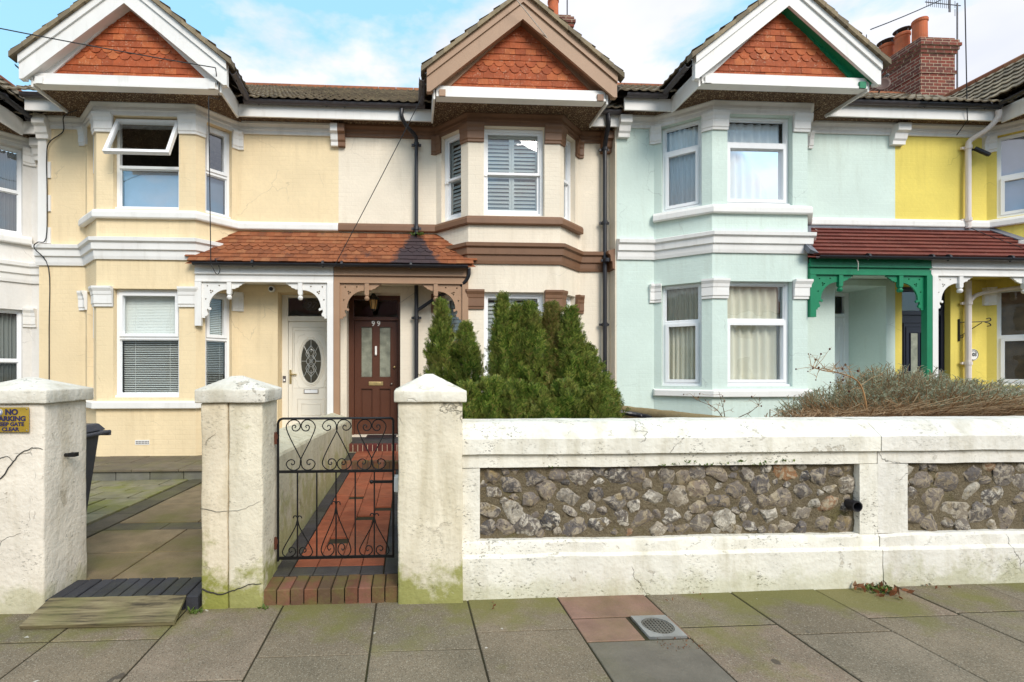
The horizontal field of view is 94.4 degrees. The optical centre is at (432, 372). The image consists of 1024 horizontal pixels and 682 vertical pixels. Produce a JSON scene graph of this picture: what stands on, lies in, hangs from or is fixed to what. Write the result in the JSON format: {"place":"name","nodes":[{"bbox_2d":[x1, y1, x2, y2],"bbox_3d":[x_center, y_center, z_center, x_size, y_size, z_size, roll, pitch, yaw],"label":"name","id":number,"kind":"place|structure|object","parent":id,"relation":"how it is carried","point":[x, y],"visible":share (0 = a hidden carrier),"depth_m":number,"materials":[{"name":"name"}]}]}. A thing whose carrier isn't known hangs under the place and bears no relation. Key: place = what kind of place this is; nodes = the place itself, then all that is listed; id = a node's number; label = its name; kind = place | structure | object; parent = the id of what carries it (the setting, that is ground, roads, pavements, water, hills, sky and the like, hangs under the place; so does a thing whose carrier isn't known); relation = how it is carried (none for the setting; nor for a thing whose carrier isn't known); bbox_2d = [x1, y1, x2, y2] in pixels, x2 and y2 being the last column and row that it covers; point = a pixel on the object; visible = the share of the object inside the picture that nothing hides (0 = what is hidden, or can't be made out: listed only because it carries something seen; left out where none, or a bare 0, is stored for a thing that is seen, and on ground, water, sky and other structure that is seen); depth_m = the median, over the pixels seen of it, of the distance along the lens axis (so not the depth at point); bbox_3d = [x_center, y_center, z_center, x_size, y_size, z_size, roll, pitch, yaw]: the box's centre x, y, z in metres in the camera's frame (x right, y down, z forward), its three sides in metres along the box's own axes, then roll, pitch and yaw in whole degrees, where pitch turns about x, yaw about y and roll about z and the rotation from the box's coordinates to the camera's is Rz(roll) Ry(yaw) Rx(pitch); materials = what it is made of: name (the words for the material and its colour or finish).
{"place":"outdoors","nodes":[
{"label":"outdoors","id":0,"kind":"place"},
{"bbox_2d":[108,480,200,516],"bbox_3d":[-3.999,1.462,4.647,5.100,0.065,3.700,0,0,-3],"label":"drive bed","id":1,"kind":"object","parent":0,"point":[168,489],"depth_m":5.94,"materials":[{"name":"grey concrete"}]},
{"bbox_2d":[86,479,187,525],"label":"drive","id":2,"kind":"structure","parent":1,"relation":"on","point":[108,498],"depth_m":5.65,"materials":[{"name":"concrete"}]},
{"bbox_2d":[86,423,110,513],"bbox_3d":[-3.228,0.942,3.957,0.717,0.975,0.579,0,0,-3],"label":"wheelie bin","id":3,"kind":"object","parent":2,"relation":"on","point":[95,431],"visible":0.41,"depth_m":4.14,"materials":[{"name":"grey plastic"}]},
{"bbox_2d":[86,529,201,579],"bbox_3d":[-2.211,1.432,3.694,1.476,0.056,1.156,0,0,-3],"label":"drive inset","id":4,"kind":"object","parent":1,"relation":"on","point":[122,554],"visible":0.49,"depth_m":3.64,"materials":[{"name":"brown concrete"}]},
{"bbox_2d":[86,479,201,538],"bbox_3d":[-3.145,1.457,4.782,0.212,0.106,3.432,0,0,-3],"label":"drive band","id":5,"kind":"object","parent":1,"relation":"on","point":[112,520],"visible":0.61,"depth_m":4.95,"materials":[{"name":"concrete"}]},
{"bbox_2d":[104,522,201,530],"bbox_3d":[-2.248,1.449,4.393,1.482,0.035,0.202,0,0,-3],"label":"drive band","id":6,"kind":"object","parent":1,"relation":"on","point":[156,526],"visible":0.46,"depth_m":4.36,"materials":[{"name":"grey concrete"}]},
{"bbox_2d":[120,483,201,522],"bbox_3d":[-2.307,1.473,5.527,1.476,0.079,2.026,0,0,-3],"label":"drive inset","id":7,"kind":"object","parent":1,"relation":"on","point":[185,506],"visible":0.24,"depth_m":4.86,"materials":[{"name":"brown concrete"}]},
{"bbox_2d":[279,470,395,600],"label":"brick path","id":8,"kind":"structure","parent":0,"point":[332,541],"depth_m":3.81,"materials":[{"name":"red tile"}]},
{"bbox_2d":[273,473,348,577],"bbox_3d":[-1.101,1.364,4.769,0.106,0.032,3.316,0,0,-3],"label":"path border","id":9,"kind":"object","parent":8,"relation":"on","point":[285,568],"visible":0.77,"depth_m":3.97,"materials":[{"name":"grey tile"}]},
{"bbox_2d":[289,565,383,576],"bbox_3d":[-0.646,1.365,3.198,0.621,0.031,0.131,0,0,-3],"label":"path border","id":10,"kind":"object","parent":8,"relation":"on","point":[335,571],"visible":0.89,"depth_m":3.19,"materials":[{"name":"grey tile"}]},
{"bbox_2d":[341,451,397,470],"bbox_3d":[-0.799,1.337,6.890,0.955,0.227,0.876,0,0,-3],"label":"front step","id":11,"kind":"object","parent":8,"relation":"on","point":[386,456],"visible":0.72,"depth_m":6.54,"materials":[{"name":"red tile"}]},
{"bbox_2d":[349,443,397,451],"bbox_3d":[-0.822,1.182,7.367,0.990,0.135,0.100,0,0,-3],"label":"front step","id":12,"kind":"object","parent":11,"relation":"on","point":[355,447],"visible":0.72,"depth_m":7.31,"materials":[{"name":"red brick"}]},
{"bbox_2d":[384,470,397,575],"bbox_3d":[-0.347,1.364,4.808,0.126,0.033,3.316,0,0,-3],"label":"path border","id":13,"kind":"object","parent":8,"relation":"on","point":[391,565],"visible":0.33,"depth_m":3.67,"materials":[{"name":"grey tile"}]},
{"bbox_2d":[0,583,1023,681],"bbox_3d":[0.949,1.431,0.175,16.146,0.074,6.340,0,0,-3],"label":"pavement","id":14,"kind":"structure","parent":0,"point":[216,645],"depth_m":2.51,"materials":[{"name":"grey concrete"}]},
{"bbox_2d":[0,377,93,613],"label":"gate pillar","id":15,"kind":"structure","parent":14,"relation":"on","point":[42,509],"depth_m":2.81,"materials":[{"name":"white paint"}]},
{"bbox_2d":[0,407,28,431],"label":"no parking sign","id":16,"kind":"object","parent":15,"relation":"attached to","point":[14,419],"visible":1,"depth_m":2.79,"materials":[{"name":"gold metal"}]},
{"bbox_2d":[19,595,185,628],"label":"timber ramp","id":17,"kind":"structure","parent":14,"relation":"on","point":[108,611],"depth_m":2.71,"materials":[{"name":"brown wood"}]},
{"bbox_2d":[45,577,201,610],"bbox_3d":[-1.886,1.430,2.973,0.896,0.134,0.276,0,0,-3],"label":"brick threshold","id":18,"kind":"object","parent":14,"relation":"on","point":[189,588],"visible":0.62,"depth_m":2.96,"materials":[{"name":"grey brick"}]},
{"bbox_2d":[187,606,202,613],"bbox_3d":[-1.433,1.435,2.823,0.113,0.034,0.064,0,0,-3],"label":"weed","id":19,"kind":"object","parent":14,"relation":"on","point":[193,611],"visible":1,"depth_m":2.83,"materials":[{"name":"green plant"}]},
{"bbox_2d":[195,376,281,609],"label":"gate pillar","id":20,"kind":"structure","parent":14,"relation":"on","point":[239,499],"depth_m":2.88,"materials":[{"name":"beige paint"}]},
{"bbox_2d":[274,417,393,561],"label":"garden gate","id":21,"kind":"structure","parent":20,"relation":"attached to","point":[276,539],"depth_m":3.17,"materials":[{"name":"black metal"}]},
{"bbox_2d":[263,574,397,605],"bbox_3d":[-0.639,1.411,3.026,0.832,0.126,0.192,0,0,-3],"label":"entrance step","id":22,"kind":"object","parent":14,"relation":"on","point":[292,590],"visible":0.88,"depth_m":2.94,"materials":[{"name":"red brick"}]},
{"bbox_2d":[394,374,466,603],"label":"gate pillar","id":23,"kind":"structure","parent":14,"relation":"on","point":[430,484],"depth_m":2.93,"materials":[{"name":"white paint"}]},
{"bbox_2d":[394,475,397,491],"bbox_3d":[-0.245,0.757,3.202,0.030,0.105,0.080,0,0,-3],"label":"gate stop","id":24,"kind":"object","parent":23,"relation":"attached to","point":[395,483],"visible":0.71,"depth_m":3.16,"materials":[{"name":"white paint"}]},
{"bbox_2d":[558,594,689,641],"bbox_3d":[1.097,1.452,2.941,0.574,0.025,0.830,0,0,-3],"label":"pavement patch","id":25,"kind":"object","parent":14,"relation":"on","point":[607,626],"visible":0.6,"depth_m":2.80,"materials":[{"name":"concrete"}]},
{"bbox_2d":[630,615,686,639],"bbox_3d":[1.278,1.456,2.651,0.210,0.048,0.220,0,0,-3],"label":"drain cover","id":26,"kind":"object","parent":14,"relation":"on","point":[652,627],"visible":0.98,"depth_m":2.64,"materials":[{"name":"metal"}]},
{"bbox_2d":[588,639,734,681],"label":"asphalt patch","id":27,"kind":"object","parent":14,"relation":"on","point":[642,661],"visible":0.89,"depth_m":2.33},
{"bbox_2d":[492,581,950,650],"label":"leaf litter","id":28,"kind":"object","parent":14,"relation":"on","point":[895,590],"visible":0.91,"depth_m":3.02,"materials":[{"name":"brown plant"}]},
{"bbox_2d":[865,584,897,593],"bbox_3d":[2.948,1.411,3.075,0.209,0.042,0.141,0,0,-3],"label":"weed","id":29,"kind":"object","parent":14,"relation":"on","point":[868,586],"visible":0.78,"depth_m":3.06,"materials":[{"name":"green plant"}]},
{"bbox_2d":[0,0,1023,153],"label":"sky","id":30,"kind":"structure","parent":0,"point":[380,43],"materials":[{"name":"blue"}]},
{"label":"garden bed","id":31,"kind":"structure","parent":0,"visible":0},
{"bbox_2d":[418,296,485,386],"bbox_3d":[0.221,0.276,5.228,0.963,2.261,0.866,0,0,-3],"label":"conifer","id":32,"kind":"object","parent":31,"relation":"on","point":[450,358],"visible":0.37,"depth_m":5.15,"materials":[{"name":"green plant"}]},
{"bbox_2d":[457,373,533,418],"bbox_3d":[0.473,0.706,3.986,0.949,1.407,0.716,0,0,18],"label":"conifer","id":33,"kind":"object","parent":31,"relation":"on","point":[494,399],"visible":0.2,"depth_m":3.90,"materials":[{"name":"green plant"}]},
{"bbox_2d":[486,290,552,389],"bbox_3d":[0.799,0.317,4.416,0.796,2.179,0.687,0,0,-3],"label":"conifer","id":34,"kind":"object","parent":31,"relation":"on","point":[515,346],"visible":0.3,"depth_m":4.31,"materials":[{"name":"green plant"}]},
{"bbox_2d":[533,299,577,390],"bbox_3d":[1.160,0.344,4.455,0.831,2.111,0.798,0,0,40],"label":"conifer","id":35,"kind":"object","parent":31,"relation":"on","point":[552,313],"visible":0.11,"depth_m":4.36,"materials":[{"name":"green plant"}]},
{"bbox_2d":[517,376,619,418],"bbox_3d":[1.155,0.718,4.051,1.048,1.380,0.789,0,0,-16],"label":"conifer","id":36,"kind":"object","parent":31,"relation":"on","point":[564,399],"visible":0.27,"depth_m":3.92,"materials":[{"name":"green plant"}]},
{"bbox_2d":[549,304,630,417],"bbox_3d":[1.439,0.377,4.376,0.907,2.059,0.891,0,0,-31],"label":"conifer","id":37,"kind":"object","parent":31,"relation":"on","point":[579,352],"visible":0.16,"depth_m":4.27,"materials":[{"name":"green plant"}]},
{"label":"ground","id":38,"kind":"structure","parent":0,"visible":0},
{"bbox_2d":[0,75,223,391],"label":"terraced house","id":39,"kind":"structure","parent":38,"relation":"on","point":[19,313],"depth_m":8.02,"materials":[{"name":"white paint"}]},
{"bbox_2d":[0,309,21,381],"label":"window","id":40,"kind":"structure","parent":39,"relation":"in","point":[10,320],"depth_m":8.02,"materials":[{"name":"white plastic"}]},
{"bbox_2d":[0,145,21,234],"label":"window","id":41,"kind":"structure","parent":39,"relation":"in","point":[10,163],"depth_m":8.01,"materials":[{"name":"white plastic"}]},
{"bbox_2d":[92,455,201,480],"bbox_3d":[-4.176,1.440,7.258,5.020,0.221,1.666,0,0,-3],"label":"terrace step","id":42,"kind":"object","parent":38,"relation":"on","point":[116,468],"visible":0.24,"depth_m":6.51,"materials":[{"name":"concrete"}]},
{"bbox_2d":[0,0,360,456],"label":"terraced house","id":43,"kind":"structure","parent":38,"relation":"on","point":[137,267],"depth_m":7.60,"materials":[{"name":"yellow paint"}]},
{"bbox_2d":[33,109,76,379],"bbox_3d":[-6.145,-1.554,7.741,0.832,5.408,0.224,0,0,9],"label":"cable","id":44,"kind":"object","parent":43,"relation":"attached to","point":[46,233],"visible":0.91,"depth_m":7.83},
{"bbox_2d":[93,307,93,337],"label":"window","id":45,"kind":"structure","parent":43,"relation":"in","point":[93,307],"depth_m":7.83,"materials":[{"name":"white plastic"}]},
{"bbox_2d":[93,135,93,173],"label":"window","id":46,"kind":"structure","parent":43,"relation":"in","point":[93,135],"depth_m":7.83,"materials":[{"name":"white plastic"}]},
{"bbox_2d":[0,28,215,67],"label":"cable","id":47,"kind":"object","parent":43,"relation":"attached to","point":[106,48],"visible":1,"depth_m":6.20,"materials":[{"name":"black rubber"}]},
{"bbox_2d":[102,119,178,209],"bbox_3d":[-4.565,-3.350,7.427,1.016,1.476,0.514,0,0,-3],"label":"window","id":48,"kind":"structure","parent":43,"relation":"in","point":[143,190],"depth_m":7.60,"materials":[{"name":"white plastic"}]},
{"bbox_2d":[115,290,178,396],"bbox_3d":[-4.574,-0.470,7.606,1.016,1.736,0.190,0,0,-3],"label":"window","id":49,"kind":"structure","parent":43,"relation":"in","point":[142,315],"depth_m":7.66,"materials":[{"name":"white plastic"}]},
{"bbox_2d":[208,68,219,274],"bbox_3d":[-3.312,-3.014,7.114,0.146,2.943,0.552,0,0,-22],"label":"cable","id":50,"kind":"object","parent":43,"relation":"attached to","point":[209,178],"visible":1,"depth_m":7.10,"materials":[{"name":"black rubber"}]},
{"bbox_2d":[205,292,228,385],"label":"window","id":51,"kind":"structure","parent":43,"relation":"in","point":[223,337],"depth_m":7.94,"materials":[{"name":"white plastic"}]},
{"bbox_2d":[205,125,230,218],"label":"window","id":52,"kind":"structure","parent":43,"relation":"in","point":[216,186],"depth_m":7.94,"materials":[{"name":"white plastic"}]},
{"bbox_2d":[268,286,275,291],"bbox_3d":[-2.742,-1.425,7.987,0.110,0.110,0.158,0,0,-3],"label":"security camera","id":53,"kind":"object","parent":43,"relation":"attached to","point":[271,289],"visible":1,"depth_m":7.95,"materials":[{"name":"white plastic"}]},
{"bbox_2d":[289,321,326,425],"bbox_3d":[-2.170,0.099,8.398,0.805,2.032,0.090,0,0,-3],"label":"door","id":54,"kind":"structure","parent":43,"relation":"in","point":[307,340],"depth_m":8.39,"materials":[{"name":"beige plastic"}]},
{"bbox_2d":[277,413,351,567],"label":"dividing wall","id":55,"kind":"structure","parent":38,"relation":"on","point":[318,445],"depth_m":4.28,"materials":[{"name":"white paint"}]},
{"bbox_2d":[332,0,624,444],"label":"terraced house","id":56,"kind":"structure","parent":38,"relation":"on","point":[513,107],"depth_m":7.91,"materials":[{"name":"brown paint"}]},
{"bbox_2d":[369,293,379,310],"bbox_3d":[-1.031,-1.295,8.207,0.212,0.430,0.212,0,0,20],"label":"porch lantern","id":57,"kind":"object","parent":56,"relation":"attached to","point":[373,300],"visible":0.92,"depth_m":8.16,"materials":[{"name":"black metal"}]},
{"bbox_2d":[355,321,396,433],"bbox_3d":[-1.020,0.086,8.476,0.770,2.049,0.094,0,0,-3],"label":"door","id":58,"kind":"structure","parent":56,"relation":"in","point":[375,341],"depth_m":8.48,"materials":[{"name":"brown paint"}]},
{"bbox_2d":[334,96,422,266],"bbox_3d":[-0.855,-2.925,7.245,1.470,2.497,0.012,0,0,15],"label":"cable","id":59,"kind":"object","parent":56,"relation":"attached to","point":[378,181],"visible":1,"depth_m":7.23,"materials":[{"name":"black rubber"}]},
{"bbox_2d":[365,435,395,438],"bbox_3d":[-0.887,1.114,8.140,0.520,0.012,0.450,0,0,-3],"label":"doormat","id":60,"kind":"object","parent":56,"relation":"on","point":[378,436],"visible":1,"depth_m":7.99,"materials":[{"name":"black plastic"}]},
{"bbox_2d":[445,296,460,339],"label":"window","id":61,"kind":"structure","parent":56,"relation":"in","point":[456,321],"depth_m":8.19,"materials":[{"name":"white plastic"}]},
{"bbox_2d":[445,133,460,220],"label":"window","id":62,"kind":"structure","parent":56,"relation":"in","point":[449,183],"depth_m":8.18,"materials":[{"name":"white plastic"}]},
{"bbox_2d":[484,293,542,377],"bbox_3d":[1.357,-0.470,7.933,1.016,1.736,0.162,0,0,-3],"label":"window","id":63,"kind":"structure","parent":56,"relation":"in","point":[537,297],"depth_m":7.89,"materials":[{"name":"white plastic"}]},
{"bbox_2d":[484,129,542,215],"bbox_3d":[1.357,-3.350,7.933,1.016,1.476,0.162,0,0,-3],"label":"window","id":64,"kind":"structure","parent":56,"relation":"in","point":[537,135],"depth_m":7.97,"materials":[{"name":"white plastic"}]},
{"bbox_2d":[517,0,547,37],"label":"cable","id":65,"kind":"object","parent":56,"relation":"attached to","point":[531,18],"visible":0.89,"depth_m":7.10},
{"bbox_2d":[564,139,569,220],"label":"window","id":66,"kind":"structure","parent":56,"relation":"in","point":[567,148],"depth_m":8.29,"materials":[{"name":"white plastic"}]},
{"bbox_2d":[462,417,883,600],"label":"flint wall","id":67,"kind":"structure","parent":38,"relation":"on","point":[608,506],"depth_m":3.09,"materials":[{"name":"white paint"}]},
{"bbox_2d":[622,406,736,417],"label":"boundary wall","id":68,"kind":"structure","parent":38,"relation":"on","point":[656,413],"depth_m":6.26,"materials":[{"name":"stone"}]},
{"bbox_2d":[620,410,654,417],"bbox_3d":[3.035,0.590,6.317,0.483,0.149,1.269,0,0,-29],"label":"waste pipe","id":69,"kind":"object","parent":68,"relation":"on","point":[635,414],"visible":0.42,"depth_m":6.69,"materials":[{"name":"black plastic"}]},
{"bbox_2d":[514,0,942,417],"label":"terraced house","id":70,"kind":"structure","parent":38,"relation":"on","point":[728,203],"depth_m":7.88,"materials":[{"name":"teal paint"}]},
{"bbox_2d":[662,283,701,385],"bbox_3d":[4.316,-0.640,8.070,0.602,1.736,0.209,0,0,35],"label":"window","id":71,"kind":"structure","parent":70,"relation":"in","point":[682,304],"depth_m":8.11,"materials":[{"name":"white plastic"}]},
{"bbox_2d":[662,119,701,211],"bbox_3d":[4.316,-3.520,8.070,0.602,1.476,0.209,0,0,35],"label":"window","id":72,"kind":"structure","parent":70,"relation":"in","point":[682,150],"depth_m":8.11,"materials":[{"name":"white plastic"}]},
{"bbox_2d":[727,282,790,385],"bbox_3d":[5.415,-0.640,7.879,1.116,1.736,0.209,0,0,-3],"label":"window","id":73,"kind":"structure","parent":70,"relation":"in","point":[753,322],"depth_m":7.94,"materials":[{"name":"white plastic"}]},
{"bbox_2d":[727,117,790,204],"bbox_3d":[5.415,-3.520,7.879,1.116,1.476,0.209,0,0,-3],"label":"window","id":74,"kind":"structure","parent":70,"relation":"in","point":[757,163],"depth_m":7.87,"materials":[{"name":"white plastic"}]},
{"bbox_2d":[835,318,842,387],"bbox_3d":[7.647,0.021,9.147,0.786,2.178,0.052,0,0,-3],"label":"door","id":75,"kind":"structure","parent":70,"relation":"in","point":[838,321],"depth_m":9.15,"materials":[{"name":"white plastic"}]},
{"bbox_2d":[778,16,1023,396],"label":"terraced house","id":76,"kind":"structure","parent":38,"relation":"on","point":[952,188],"depth_m":8.46,"materials":[{"name":"yellow paint"}]},
{"bbox_2d":[875,74,890,92],"bbox_3d":[11.351,-7.144,11.796,0.650,0.599,0.314,0,0,-41],"label":"satellite dish","id":77,"kind":"object","parent":76,"relation":"attached to","point":[885,83],"visible":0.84,"depth_m":11.78,"materials":[{"name":"grey plastic"}]},
{"bbox_2d":[870,0,940,29],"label":"cable","id":78,"kind":"object","parent":76,"relation":"attached to","point":[905,15],"visible":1,"depth_m":7.55,"materials":[{"name":"black rubber"}]},
{"bbox_2d":[902,315,940,379],"bbox_3d":[8.929,0.031,8.574,0.786,2.158,0.090,0,0,-3],"label":"door","id":79,"kind":"structure","parent":76,"relation":"in","point":[911,324],"depth_m":8.57,"materials":[{"name":"blue paint"}]},
{"bbox_2d":[925,0,960,87],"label":"tv aerial","id":80,"kind":"object","parent":76,"relation":"attached to","point":[949,4],"visible":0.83,"depth_m":12.33,"materials":[{"name":"grey metal"}]},
{"bbox_2d":[956,0,967,134],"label":"cable","id":81,"kind":"object","parent":76,"relation":"attached to","point":[966,62],"visible":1,"depth_m":7.98,"materials":[{"name":"black rubber"}]},
{"bbox_2d":[958,318,990,340],"bbox_3d":[9.737,-0.775,8.399,0.437,0.409,0.025,0,0,23],"label":"hanging basket bracket","id":82,"kind":"object","parent":76,"relation":"attached to","point":[959,335],"visible":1,"depth_m":8.46,"materials":[{"name":"black metal"}]},
{"bbox_2d":[972,349,978,359],"bbox_3d":[9.814,-0.325,8.491,0.210,0.210,0.025,0,0,-3],"label":"house number plaque","id":83,"kind":"object","parent":76,"relation":"attached to","point":[975,354],"visible":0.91,"depth_m":8.49,"materials":[{"name":"white ceramic"}]},
{"bbox_2d":[972,146,991,156],"bbox_3d":[9.828,-3.958,8.389,0.269,0.220,0.112,0,0,45],"label":"security camera","id":84,"kind":"object","parent":76,"relation":"attached to","point":[981,151],"visible":0.91,"depth_m":8.36,"materials":[{"name":"black plastic"}]},
{"bbox_2d":[971,228,1021,247],"bbox_3d":[9.969,-2.290,8.160,0.095,0.649,0.789,0,0,-43],"label":"cable","id":85,"kind":"object","parent":76,"relation":"on","point":[996,238],"visible":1,"depth_m":8.25,"materials":[{"name":"black rubber"}]},
{"bbox_2d":[997,289,1023,385],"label":"window","id":86,"kind":"structure","parent":76,"relation":"in","point":[1010,304],"depth_m":8.44,"materials":[{"name":"white plastic"}]},
{"bbox_2d":[997,132,1023,217],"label":"window","id":87,"kind":"structure","parent":76,"relation":"in","point":[1010,153],"depth_m":8.43,"materials":[{"name":"white plastic"}]},
{"bbox_2d":[837,416,1023,586],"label":"flint wall","id":88,"kind":"structure","parent":38,"relation":"on","point":[950,500],"depth_m":3.19,"materials":[{"name":"white paint"}]},
{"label":"raised garden bed","id":89,"kind":"structure","parent":0,"visible":0},
{"bbox_2d":[683,393,761,417],"bbox_3d":[3.517,0.417,5.657,0.941,0.376,0.419,0,0,-3],"label":"bare shrub","id":90,"kind":"object","parent":89,"relation":"on","point":[724,401],"visible":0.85,"depth_m":5.64,"materials":[{"name":"brown plant"}]},
{"bbox_2d":[795,347,882,416],"bbox_3d":[3.599,0.203,4.140,0.604,0.855,0.444,0,0,-33],"label":"rose bush","id":91,"kind":"object","parent":89,"relation":"on","point":[841,368],"visible":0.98,"depth_m":4.14,"materials":[{"name":"plant"}]},
{"bbox_2d":[764,361,1023,416],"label":"lavender bush","id":92,"kind":"object","parent":89,"relation":"on","point":[917,393],"visible":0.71,"depth_m":4.28,"materials":[{"name":"grey plant"}]}
]}

